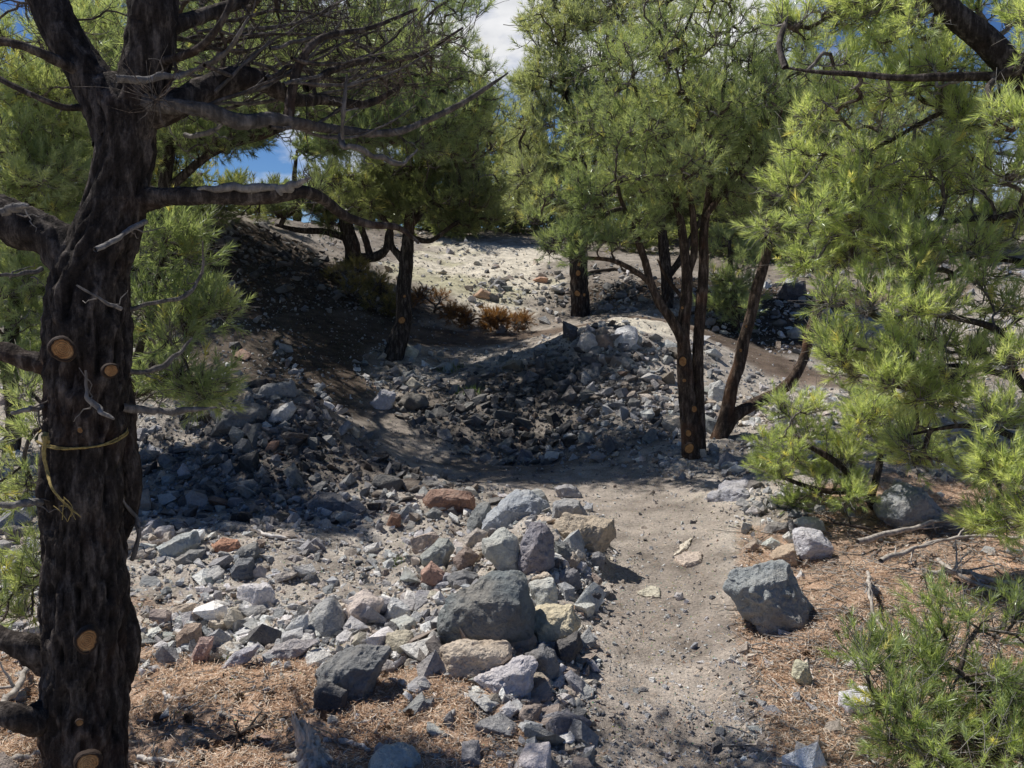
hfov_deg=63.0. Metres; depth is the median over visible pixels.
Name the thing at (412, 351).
stone
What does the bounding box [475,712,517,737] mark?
stone
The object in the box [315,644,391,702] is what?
boulder
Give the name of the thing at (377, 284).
shrub
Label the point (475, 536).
stone
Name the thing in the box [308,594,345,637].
boulder
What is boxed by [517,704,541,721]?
stone
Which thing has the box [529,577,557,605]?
boulder
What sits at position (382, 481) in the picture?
stone
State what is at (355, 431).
stone
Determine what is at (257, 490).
stone
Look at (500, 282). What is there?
stone
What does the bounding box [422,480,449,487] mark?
stone
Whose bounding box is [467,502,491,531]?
boulder
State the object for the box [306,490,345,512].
stone
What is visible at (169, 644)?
stone
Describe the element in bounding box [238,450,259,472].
stone
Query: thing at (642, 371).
stone
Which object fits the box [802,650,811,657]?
pine cone
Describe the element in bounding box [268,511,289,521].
stone
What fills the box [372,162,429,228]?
pine tree
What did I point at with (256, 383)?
stone
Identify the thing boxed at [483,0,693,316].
pine tree
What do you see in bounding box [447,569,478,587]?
stone
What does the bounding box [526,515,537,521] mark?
stone
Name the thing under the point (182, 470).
stone
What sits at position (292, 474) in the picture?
stone
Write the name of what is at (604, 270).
dark stick
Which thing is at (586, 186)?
pine tree
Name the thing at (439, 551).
boulder
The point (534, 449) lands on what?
stone
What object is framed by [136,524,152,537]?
stone
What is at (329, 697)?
stone
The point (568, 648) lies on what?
stone
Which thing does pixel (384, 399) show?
boulder
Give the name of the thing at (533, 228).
pine tree
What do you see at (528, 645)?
stone
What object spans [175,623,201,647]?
stone
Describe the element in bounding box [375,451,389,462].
stone
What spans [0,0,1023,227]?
sky
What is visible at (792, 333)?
stone
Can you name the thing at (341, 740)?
wood chip
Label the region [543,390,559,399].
stone
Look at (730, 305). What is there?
pine tree
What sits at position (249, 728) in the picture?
dark stick
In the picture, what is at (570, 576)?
stone
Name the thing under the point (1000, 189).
pine tree
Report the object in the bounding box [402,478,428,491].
stone
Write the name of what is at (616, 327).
stone
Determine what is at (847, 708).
stone
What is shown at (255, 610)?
stone
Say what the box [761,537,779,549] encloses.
stone
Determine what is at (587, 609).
stone
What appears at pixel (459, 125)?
pine tree
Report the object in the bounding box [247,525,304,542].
dead branch
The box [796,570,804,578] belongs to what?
stone
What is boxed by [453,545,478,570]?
stone
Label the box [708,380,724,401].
boulder
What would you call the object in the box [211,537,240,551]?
stone
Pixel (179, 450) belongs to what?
stone
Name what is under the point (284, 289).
stone
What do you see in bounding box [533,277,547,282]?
stone
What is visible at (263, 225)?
stone
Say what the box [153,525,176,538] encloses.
stone
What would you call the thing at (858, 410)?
pine tree
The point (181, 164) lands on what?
pine tree
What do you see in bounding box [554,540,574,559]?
stone
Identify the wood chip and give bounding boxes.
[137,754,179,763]
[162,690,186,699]
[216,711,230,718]
[338,738,370,751]
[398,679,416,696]
[804,659,814,684]
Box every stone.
[135,547,153,558]
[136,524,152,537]
[139,575,160,586]
[140,605,149,612]
[145,626,160,637]
[146,457,155,462]
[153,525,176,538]
[156,555,165,562]
[157,509,176,515]
[158,461,173,469]
[167,641,174,646]
[168,446,192,453]
[172,603,195,613]
[174,549,204,565]
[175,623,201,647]
[177,463,189,475]
[179,413,188,422]
[182,506,197,517]
[190,636,213,662]
[195,413,211,422]
[199,587,213,592]
[204,565,224,584]
[208,496,228,507]
[208,619,225,629]
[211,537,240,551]
[217,551,229,556]
[220,644,259,671]
[230,512,252,523]
[230,557,255,580]
[232,542,260,561]
[235,622,268,635]
[237,582,275,605]
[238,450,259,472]
[241,605,269,616]
[247,378,269,387]
[253,485,262,495]
[257,222,269,230]
[257,539,265,547]
[259,638,317,662]
[260,250,272,256]
[262,421,271,426]
[263,367,274,372]
[265,440,279,451]
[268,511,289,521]
[273,571,297,582]
[274,285,294,293]
[276,349,284,356]
[276,619,284,625]
[277,250,291,259]
[283,462,304,487]
[284,432,308,438]
[285,614,308,631]
[300,632,313,639]
[302,648,331,666]
[305,380,318,384]
[305,421,317,426]
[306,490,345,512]
[311,537,325,550]
[312,481,328,491]
[313,680,347,712]
[322,583,333,594]
[326,464,337,469]
[329,517,337,523]
[351,427,359,437]
[363,542,379,553]
[365,430,378,439]
[366,502,381,510]
[371,474,404,490]
[371,491,381,497]
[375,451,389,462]
[383,463,401,471]
[385,597,411,618]
[385,630,412,653]
[386,511,400,527]
[390,614,415,629]
[394,413,411,419]
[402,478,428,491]
[405,344,418,357]
[405,365,413,370]
[405,555,420,564]
[407,467,419,474]
[410,532,438,553]
[414,416,425,424]
[414,594,427,610]
[420,561,444,586]
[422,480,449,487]
[424,508,441,519]
[424,616,435,622]
[426,698,434,712]
[426,722,444,737]
[427,590,436,598]
[427,630,437,637]
[441,588,451,591]
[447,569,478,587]
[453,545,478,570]
[461,740,480,766]
[463,401,473,410]
[463,527,487,547]
[468,690,498,711]
[474,288,490,299]
[474,542,481,550]
[474,551,482,561]
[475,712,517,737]
[488,497,501,504]
[488,528,495,536]
[490,278,506,287]
[492,410,515,421]
[501,360,522,371]
[510,634,536,651]
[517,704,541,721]
[517,741,551,767]
[521,387,531,392]
[524,519,532,528]
[526,446,539,452]
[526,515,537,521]
[531,571,552,580]
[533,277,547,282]
[533,351,542,359]
[536,515,555,523]
[538,437,547,444]
[540,458,552,465]
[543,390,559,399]
[545,439,557,446]
[545,708,591,735]
[554,484,581,497]
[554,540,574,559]
[554,630,582,664]
[559,567,580,590]
[560,434,578,447]
[562,321,577,341]
[567,552,579,568]
[573,603,594,617]
[576,442,594,453]
[581,592,601,599]
[588,451,605,461]
[589,394,601,400]
[589,551,605,570]
[591,322,597,328]
[602,413,615,419]
[608,380,616,385]
[613,324,625,328]
[624,375,638,381]
[628,398,640,408]
[637,368,650,376]
[637,389,651,394]
[637,585,660,597]
[642,428,657,442]
[647,407,659,416]
[650,418,659,423]
[660,371,674,383]
[661,415,680,430]
[663,402,673,410]
[666,347,676,358]
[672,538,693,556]
[674,551,702,566]
[674,592,683,599]
[705,397,716,403]
[705,403,710,409]
[705,412,715,417]
[744,538,759,551]
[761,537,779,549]
[764,522,789,533]
[766,422,778,430]
[769,543,798,565]
[782,531,792,543]
[787,327,801,338]
[788,509,807,518]
[791,659,812,687]
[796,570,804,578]
[822,410,836,415]
[838,685,874,718]
[843,657,863,669]
[864,584,879,595]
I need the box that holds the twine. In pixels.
[34,428,128,521]
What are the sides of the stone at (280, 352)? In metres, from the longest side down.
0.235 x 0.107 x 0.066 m
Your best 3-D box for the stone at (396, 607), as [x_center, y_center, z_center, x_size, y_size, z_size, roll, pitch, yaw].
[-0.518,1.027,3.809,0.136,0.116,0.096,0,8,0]
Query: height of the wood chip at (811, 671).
0.023 m
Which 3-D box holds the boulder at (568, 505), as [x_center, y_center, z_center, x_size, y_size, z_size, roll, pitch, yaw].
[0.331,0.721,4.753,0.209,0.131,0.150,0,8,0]
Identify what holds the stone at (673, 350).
on the ground
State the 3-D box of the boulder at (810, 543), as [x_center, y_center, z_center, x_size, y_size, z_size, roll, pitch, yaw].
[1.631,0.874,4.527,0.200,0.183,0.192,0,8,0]
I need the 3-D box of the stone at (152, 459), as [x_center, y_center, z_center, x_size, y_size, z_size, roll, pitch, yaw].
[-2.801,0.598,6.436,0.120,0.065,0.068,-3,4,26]
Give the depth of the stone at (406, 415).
8.50 m
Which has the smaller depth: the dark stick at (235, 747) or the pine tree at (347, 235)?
the dark stick at (235, 747)
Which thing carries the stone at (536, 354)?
on the ground
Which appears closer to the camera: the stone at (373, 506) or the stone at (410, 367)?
the stone at (373, 506)
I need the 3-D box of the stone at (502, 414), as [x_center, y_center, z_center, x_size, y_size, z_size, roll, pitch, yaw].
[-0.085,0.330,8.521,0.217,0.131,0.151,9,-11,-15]
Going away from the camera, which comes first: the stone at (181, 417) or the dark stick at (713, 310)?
the stone at (181, 417)
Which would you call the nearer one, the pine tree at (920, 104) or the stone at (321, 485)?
the stone at (321, 485)
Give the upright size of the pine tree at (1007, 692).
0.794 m
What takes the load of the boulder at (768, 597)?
on the ground
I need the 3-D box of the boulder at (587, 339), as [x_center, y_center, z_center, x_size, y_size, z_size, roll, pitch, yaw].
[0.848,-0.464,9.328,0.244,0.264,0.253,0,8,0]
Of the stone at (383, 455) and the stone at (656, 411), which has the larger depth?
the stone at (656, 411)
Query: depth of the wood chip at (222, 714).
2.97 m
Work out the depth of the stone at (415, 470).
6.45 m
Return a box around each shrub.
[320,250,412,315]
[411,284,472,327]
[455,302,537,332]
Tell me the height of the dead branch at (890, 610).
0.072 m
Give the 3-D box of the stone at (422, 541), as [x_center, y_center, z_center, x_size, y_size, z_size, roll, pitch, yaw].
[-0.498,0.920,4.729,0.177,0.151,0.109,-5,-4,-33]
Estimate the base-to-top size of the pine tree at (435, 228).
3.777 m
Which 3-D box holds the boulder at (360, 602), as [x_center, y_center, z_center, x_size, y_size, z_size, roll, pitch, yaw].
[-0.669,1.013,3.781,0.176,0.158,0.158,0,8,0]
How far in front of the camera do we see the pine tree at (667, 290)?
12.71 m
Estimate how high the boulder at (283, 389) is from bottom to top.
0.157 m
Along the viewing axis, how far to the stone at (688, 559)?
4.68 m
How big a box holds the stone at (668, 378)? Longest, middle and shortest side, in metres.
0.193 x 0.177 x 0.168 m
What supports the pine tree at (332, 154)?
on the ground
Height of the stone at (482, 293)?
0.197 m
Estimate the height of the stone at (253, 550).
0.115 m
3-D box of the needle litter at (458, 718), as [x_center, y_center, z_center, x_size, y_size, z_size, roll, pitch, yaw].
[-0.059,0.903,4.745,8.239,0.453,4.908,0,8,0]
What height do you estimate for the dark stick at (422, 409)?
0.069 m
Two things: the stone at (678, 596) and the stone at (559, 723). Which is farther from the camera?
the stone at (678, 596)
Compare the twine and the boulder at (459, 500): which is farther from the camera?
the boulder at (459, 500)
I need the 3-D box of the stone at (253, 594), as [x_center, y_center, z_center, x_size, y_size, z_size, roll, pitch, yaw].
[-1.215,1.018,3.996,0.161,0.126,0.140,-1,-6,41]
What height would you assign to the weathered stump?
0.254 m
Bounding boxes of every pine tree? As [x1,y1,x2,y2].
[0,0,181,457]
[0,0,301,186]
[0,0,508,767]
[0,0,514,369]
[0,96,79,257]
[0,184,286,656]
[59,0,338,238]
[174,160,297,224]
[218,171,401,263]
[275,133,342,220]
[290,50,533,361]
[293,81,406,220]
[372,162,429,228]
[373,118,506,237]
[476,121,557,234]
[479,181,509,229]
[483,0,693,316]
[509,197,602,232]
[514,0,843,459]
[557,54,811,307]
[592,91,690,254]
[668,59,769,259]
[691,29,935,438]
[692,219,775,331]
[726,0,1023,574]
[735,370,963,521]
[736,55,871,270]
[804,548,1023,767]
[820,46,988,264]
[882,36,1023,263]
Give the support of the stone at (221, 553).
on the ground
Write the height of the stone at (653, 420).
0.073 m
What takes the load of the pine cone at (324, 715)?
on the needle litter at (458, 718)
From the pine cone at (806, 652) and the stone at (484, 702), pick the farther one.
the pine cone at (806, 652)
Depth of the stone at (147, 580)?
4.18 m
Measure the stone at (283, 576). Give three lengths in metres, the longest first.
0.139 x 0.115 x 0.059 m
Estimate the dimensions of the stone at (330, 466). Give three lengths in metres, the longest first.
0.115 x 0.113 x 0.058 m
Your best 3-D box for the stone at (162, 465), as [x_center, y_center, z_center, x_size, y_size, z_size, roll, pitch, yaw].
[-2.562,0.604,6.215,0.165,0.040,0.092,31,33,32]
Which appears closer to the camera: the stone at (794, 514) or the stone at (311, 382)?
the stone at (794, 514)
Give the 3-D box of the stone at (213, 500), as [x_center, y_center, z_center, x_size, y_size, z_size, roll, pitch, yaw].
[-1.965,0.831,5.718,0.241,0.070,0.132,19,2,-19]
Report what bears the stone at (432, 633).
on the ground
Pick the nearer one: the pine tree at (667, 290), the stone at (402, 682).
the stone at (402, 682)
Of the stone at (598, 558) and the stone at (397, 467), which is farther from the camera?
the stone at (397, 467)
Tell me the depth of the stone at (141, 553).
4.56 m
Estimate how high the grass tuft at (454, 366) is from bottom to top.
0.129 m
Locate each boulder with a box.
[156,530,200,556]
[210,400,266,436]
[257,381,298,398]
[268,401,296,422]
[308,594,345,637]
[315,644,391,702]
[345,589,383,622]
[368,742,422,767]
[370,389,395,409]
[397,392,428,410]
[420,537,454,566]
[422,488,475,512]
[437,570,535,644]
[438,639,512,680]
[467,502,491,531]
[473,655,537,699]
[481,489,551,531]
[482,527,519,570]
[517,521,554,574]
[524,643,558,680]
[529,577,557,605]
[534,603,580,641]
[552,498,587,517]
[553,512,615,552]
[577,331,597,352]
[596,332,613,349]
[614,325,637,346]
[707,475,753,501]
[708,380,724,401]
[723,559,812,634]
[777,281,808,300]
[792,527,833,559]
[793,516,825,531]
[873,481,962,529]
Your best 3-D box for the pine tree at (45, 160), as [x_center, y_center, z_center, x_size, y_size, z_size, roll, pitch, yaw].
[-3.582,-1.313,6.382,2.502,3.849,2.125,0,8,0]
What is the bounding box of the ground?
[0,195,1023,767]
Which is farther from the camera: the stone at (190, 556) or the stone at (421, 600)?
the stone at (190, 556)
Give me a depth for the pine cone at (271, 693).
3.10 m
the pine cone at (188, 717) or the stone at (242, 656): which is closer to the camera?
the pine cone at (188, 717)
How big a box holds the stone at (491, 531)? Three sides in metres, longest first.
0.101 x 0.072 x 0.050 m
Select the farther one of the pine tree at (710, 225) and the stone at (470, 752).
the pine tree at (710, 225)
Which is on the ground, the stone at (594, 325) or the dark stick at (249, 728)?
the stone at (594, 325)
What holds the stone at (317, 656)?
on the ground
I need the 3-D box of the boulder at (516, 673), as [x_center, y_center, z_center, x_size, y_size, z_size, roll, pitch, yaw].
[-0.024,1.115,3.156,0.246,0.170,0.154,0,8,0]
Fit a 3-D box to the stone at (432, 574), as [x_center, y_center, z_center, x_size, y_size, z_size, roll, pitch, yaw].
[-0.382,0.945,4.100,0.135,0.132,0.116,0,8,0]
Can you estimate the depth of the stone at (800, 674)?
3.20 m
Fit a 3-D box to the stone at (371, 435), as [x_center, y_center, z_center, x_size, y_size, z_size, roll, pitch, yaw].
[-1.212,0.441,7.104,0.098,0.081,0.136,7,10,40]
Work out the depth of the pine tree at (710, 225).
17.51 m
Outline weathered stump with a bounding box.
[281,711,337,767]
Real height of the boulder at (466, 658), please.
0.176 m
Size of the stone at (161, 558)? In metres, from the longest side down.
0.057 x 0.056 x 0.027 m
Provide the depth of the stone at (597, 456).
7.18 m
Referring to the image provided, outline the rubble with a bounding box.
[0,220,1023,767]
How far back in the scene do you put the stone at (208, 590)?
4.12 m
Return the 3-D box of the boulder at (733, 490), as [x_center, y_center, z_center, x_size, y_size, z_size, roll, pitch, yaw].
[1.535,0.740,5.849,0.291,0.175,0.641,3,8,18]
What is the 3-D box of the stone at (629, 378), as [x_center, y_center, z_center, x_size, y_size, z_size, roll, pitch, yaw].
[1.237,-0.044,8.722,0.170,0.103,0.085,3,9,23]
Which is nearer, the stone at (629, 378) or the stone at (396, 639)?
the stone at (396, 639)
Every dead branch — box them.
[0,661,29,700]
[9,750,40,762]
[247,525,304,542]
[833,507,890,536]
[855,516,1018,543]
[860,570,884,630]
[864,600,909,620]
[878,522,1022,567]
[927,540,1023,601]
[936,557,1023,593]
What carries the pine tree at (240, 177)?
on the ground
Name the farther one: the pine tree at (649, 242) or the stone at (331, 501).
the pine tree at (649, 242)
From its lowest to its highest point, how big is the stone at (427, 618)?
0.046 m
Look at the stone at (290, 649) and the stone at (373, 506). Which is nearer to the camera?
the stone at (290, 649)
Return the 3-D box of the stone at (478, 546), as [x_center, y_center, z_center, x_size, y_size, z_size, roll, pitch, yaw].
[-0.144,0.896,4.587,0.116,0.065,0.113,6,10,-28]
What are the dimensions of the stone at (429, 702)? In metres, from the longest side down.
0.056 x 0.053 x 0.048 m
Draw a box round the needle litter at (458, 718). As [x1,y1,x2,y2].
[0,470,1023,767]
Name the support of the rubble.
on the ground
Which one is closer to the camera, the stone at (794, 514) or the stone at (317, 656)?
the stone at (317, 656)
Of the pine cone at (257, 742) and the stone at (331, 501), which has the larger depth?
the stone at (331, 501)
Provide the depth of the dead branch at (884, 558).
4.37 m
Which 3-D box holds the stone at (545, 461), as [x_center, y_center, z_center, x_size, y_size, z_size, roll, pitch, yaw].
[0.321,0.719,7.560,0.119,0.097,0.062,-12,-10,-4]
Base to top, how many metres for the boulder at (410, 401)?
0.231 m
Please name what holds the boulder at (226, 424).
on the ground
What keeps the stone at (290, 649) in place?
on the ground
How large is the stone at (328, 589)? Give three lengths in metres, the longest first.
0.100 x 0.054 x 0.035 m
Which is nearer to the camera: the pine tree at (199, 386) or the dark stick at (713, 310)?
the pine tree at (199, 386)
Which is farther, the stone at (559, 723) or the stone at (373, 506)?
the stone at (373, 506)
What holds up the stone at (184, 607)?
on the ground
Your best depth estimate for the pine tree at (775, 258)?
16.50 m
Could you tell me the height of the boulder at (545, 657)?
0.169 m
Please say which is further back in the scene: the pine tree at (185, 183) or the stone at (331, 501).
the pine tree at (185, 183)
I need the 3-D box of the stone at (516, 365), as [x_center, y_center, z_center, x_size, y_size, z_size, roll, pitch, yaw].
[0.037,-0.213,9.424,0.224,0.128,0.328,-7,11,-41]
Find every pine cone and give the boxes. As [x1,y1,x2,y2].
[152,712,164,723]
[183,712,193,723]
[213,739,224,748]
[234,693,244,700]
[254,737,264,745]
[265,690,274,697]
[320,711,329,720]
[382,724,391,733]
[405,708,413,719]
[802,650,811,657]
[845,612,853,620]
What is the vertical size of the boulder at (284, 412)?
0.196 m
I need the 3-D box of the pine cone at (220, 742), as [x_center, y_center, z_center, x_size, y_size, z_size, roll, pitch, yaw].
[-0.991,1.222,2.826,0.038,0.038,0.038,8,-10,-9]
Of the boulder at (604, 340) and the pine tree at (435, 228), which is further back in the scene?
the pine tree at (435, 228)
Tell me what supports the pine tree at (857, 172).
on the ground
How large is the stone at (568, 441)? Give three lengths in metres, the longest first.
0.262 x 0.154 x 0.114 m
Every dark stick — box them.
[194,708,297,766]
[226,713,267,759]
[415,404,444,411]
[588,266,632,274]
[676,309,771,319]
[722,303,805,323]
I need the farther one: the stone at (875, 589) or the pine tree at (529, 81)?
the pine tree at (529, 81)
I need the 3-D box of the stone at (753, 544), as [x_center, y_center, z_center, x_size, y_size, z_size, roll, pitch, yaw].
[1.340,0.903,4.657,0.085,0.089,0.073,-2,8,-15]
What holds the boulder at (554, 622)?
on the ground
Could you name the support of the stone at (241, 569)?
on the ground
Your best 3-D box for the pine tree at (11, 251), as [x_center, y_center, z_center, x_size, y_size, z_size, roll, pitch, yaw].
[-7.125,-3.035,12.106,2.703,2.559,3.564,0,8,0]
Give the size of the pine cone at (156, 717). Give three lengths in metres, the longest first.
0.043 x 0.043 x 0.043 m
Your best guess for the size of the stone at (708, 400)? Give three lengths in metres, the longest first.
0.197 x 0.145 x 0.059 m
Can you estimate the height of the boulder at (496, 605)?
0.353 m
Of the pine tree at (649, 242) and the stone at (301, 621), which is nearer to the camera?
the stone at (301, 621)
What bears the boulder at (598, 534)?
on the ground
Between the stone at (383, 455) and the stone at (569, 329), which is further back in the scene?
the stone at (569, 329)
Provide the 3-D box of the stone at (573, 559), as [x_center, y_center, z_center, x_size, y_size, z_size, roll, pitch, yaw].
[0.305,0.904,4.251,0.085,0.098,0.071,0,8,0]
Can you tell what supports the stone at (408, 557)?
on the ground
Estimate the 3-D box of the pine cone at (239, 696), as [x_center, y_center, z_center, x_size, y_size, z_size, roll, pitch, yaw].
[-1.005,1.159,3.079,0.039,0.039,0.040,9,5,-5]
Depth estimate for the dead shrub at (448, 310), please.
12.35 m
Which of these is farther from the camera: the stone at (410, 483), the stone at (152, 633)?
the stone at (410, 483)
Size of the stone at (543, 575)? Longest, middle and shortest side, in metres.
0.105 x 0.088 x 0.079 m
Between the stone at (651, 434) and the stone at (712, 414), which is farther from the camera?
the stone at (712, 414)
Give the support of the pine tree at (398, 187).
on the ground
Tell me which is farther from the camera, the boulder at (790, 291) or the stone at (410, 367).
the boulder at (790, 291)
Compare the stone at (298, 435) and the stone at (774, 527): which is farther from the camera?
the stone at (298, 435)
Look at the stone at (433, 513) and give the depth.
5.34 m
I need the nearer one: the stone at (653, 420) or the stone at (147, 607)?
the stone at (147, 607)
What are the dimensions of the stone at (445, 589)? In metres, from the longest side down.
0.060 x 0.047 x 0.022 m
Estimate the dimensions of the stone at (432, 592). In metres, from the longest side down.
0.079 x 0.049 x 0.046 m
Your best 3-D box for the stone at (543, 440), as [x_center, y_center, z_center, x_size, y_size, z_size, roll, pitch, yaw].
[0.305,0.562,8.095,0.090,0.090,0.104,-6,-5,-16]
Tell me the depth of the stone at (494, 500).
6.08 m
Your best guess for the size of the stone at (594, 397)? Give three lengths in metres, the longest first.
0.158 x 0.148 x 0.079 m
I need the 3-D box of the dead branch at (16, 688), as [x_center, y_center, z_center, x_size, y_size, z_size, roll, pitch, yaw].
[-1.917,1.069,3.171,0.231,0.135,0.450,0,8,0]
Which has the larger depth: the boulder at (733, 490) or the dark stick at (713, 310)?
the dark stick at (713, 310)
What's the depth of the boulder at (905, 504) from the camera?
4.80 m
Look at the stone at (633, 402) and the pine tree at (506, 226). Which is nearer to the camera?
the stone at (633, 402)
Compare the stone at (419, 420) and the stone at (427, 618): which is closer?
the stone at (427, 618)
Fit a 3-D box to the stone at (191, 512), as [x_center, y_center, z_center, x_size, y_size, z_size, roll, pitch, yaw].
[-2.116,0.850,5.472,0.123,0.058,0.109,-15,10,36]
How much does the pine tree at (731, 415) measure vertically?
3.756 m
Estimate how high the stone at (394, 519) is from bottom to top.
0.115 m
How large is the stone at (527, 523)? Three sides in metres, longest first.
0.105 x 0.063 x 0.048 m
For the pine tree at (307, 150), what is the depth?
20.94 m
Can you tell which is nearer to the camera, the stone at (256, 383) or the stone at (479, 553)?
the stone at (479, 553)
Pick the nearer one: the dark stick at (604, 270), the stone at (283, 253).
the stone at (283, 253)
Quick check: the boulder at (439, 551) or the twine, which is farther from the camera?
the boulder at (439, 551)
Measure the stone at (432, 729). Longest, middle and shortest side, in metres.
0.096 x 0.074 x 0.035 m
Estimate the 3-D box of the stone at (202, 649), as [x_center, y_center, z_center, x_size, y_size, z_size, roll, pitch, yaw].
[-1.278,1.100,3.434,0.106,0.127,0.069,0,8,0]
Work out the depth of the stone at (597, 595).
3.99 m
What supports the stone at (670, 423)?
on the ground
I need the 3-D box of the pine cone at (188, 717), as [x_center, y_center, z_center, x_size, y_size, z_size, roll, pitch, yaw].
[-1.144,1.182,2.955,0.040,0.040,0.040,19,-3,-2]
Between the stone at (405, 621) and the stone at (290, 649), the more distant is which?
the stone at (405, 621)
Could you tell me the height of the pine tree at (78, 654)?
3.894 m
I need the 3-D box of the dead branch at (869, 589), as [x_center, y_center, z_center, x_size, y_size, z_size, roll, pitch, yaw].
[1.556,0.895,3.640,0.078,0.141,0.592,2,8,16]
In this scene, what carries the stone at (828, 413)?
on the ground
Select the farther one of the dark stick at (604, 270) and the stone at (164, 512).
the dark stick at (604, 270)
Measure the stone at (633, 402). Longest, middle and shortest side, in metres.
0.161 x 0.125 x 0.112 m
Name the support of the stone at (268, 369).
on the ground
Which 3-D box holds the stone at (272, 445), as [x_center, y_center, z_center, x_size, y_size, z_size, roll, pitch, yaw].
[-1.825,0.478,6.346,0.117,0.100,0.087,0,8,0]
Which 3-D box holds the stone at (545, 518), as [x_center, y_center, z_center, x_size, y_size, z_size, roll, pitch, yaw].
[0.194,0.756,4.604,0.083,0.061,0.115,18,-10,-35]
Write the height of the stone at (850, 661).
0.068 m
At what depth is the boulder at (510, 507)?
4.83 m
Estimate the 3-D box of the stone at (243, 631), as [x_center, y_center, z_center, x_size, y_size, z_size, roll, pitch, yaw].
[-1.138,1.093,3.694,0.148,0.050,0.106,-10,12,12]
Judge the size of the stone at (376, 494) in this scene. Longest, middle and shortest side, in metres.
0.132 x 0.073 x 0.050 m
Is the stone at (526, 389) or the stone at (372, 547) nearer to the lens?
the stone at (372, 547)
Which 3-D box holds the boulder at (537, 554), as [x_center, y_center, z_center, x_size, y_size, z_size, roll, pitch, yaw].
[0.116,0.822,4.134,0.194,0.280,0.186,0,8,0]
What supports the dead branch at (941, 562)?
on the ground
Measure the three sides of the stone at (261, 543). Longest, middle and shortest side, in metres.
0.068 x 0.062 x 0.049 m
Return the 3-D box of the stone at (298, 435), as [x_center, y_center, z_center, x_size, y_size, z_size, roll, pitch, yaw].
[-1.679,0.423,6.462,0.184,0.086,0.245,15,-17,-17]
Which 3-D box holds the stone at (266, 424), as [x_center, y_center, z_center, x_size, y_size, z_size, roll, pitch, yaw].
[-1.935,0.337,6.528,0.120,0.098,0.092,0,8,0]
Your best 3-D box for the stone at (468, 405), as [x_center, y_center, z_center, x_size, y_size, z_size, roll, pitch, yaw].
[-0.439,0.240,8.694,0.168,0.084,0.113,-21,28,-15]
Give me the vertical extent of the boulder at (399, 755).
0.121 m
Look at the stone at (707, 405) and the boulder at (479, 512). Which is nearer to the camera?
the boulder at (479, 512)
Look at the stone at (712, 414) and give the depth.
7.87 m
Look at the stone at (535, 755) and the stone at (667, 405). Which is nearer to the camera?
the stone at (535, 755)
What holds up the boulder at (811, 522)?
on the ground
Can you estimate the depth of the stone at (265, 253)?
12.63 m
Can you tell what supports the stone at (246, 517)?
on the ground
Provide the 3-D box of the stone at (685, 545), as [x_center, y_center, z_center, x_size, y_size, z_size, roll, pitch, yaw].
[1.017,0.965,4.923,0.058,0.050,0.322,4,9,27]
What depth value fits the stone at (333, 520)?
5.37 m
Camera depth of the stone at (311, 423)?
6.61 m
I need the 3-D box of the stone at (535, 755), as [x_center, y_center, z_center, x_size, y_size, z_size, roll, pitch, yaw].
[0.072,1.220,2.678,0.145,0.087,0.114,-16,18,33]
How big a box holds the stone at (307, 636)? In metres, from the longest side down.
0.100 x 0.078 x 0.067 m
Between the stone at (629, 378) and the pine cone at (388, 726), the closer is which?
the pine cone at (388, 726)
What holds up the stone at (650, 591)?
on the ground
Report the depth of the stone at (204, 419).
6.79 m
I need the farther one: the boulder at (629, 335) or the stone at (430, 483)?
the boulder at (629, 335)
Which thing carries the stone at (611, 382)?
on the ground
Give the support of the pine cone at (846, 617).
on the needle litter at (458, 718)
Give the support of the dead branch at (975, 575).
on the ground
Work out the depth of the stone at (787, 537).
4.73 m
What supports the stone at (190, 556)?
on the ground
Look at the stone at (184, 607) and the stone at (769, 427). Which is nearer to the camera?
the stone at (184, 607)
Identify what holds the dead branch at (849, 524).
on the ground
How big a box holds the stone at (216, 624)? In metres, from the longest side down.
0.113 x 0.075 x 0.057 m
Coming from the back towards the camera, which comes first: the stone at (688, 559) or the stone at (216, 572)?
the stone at (688, 559)
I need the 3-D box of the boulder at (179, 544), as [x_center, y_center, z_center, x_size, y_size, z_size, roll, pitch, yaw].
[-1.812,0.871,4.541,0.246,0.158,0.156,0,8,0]
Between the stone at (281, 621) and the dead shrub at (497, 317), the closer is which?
the stone at (281, 621)
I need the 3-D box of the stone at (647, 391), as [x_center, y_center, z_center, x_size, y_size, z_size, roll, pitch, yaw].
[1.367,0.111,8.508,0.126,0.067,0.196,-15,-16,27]
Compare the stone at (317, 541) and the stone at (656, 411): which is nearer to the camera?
the stone at (317, 541)
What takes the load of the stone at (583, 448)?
on the ground
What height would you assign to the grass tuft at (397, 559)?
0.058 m
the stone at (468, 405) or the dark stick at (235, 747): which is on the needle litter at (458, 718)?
the dark stick at (235, 747)
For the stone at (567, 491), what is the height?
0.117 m
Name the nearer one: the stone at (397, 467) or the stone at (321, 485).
the stone at (321, 485)
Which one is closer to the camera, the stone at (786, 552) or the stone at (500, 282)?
the stone at (786, 552)

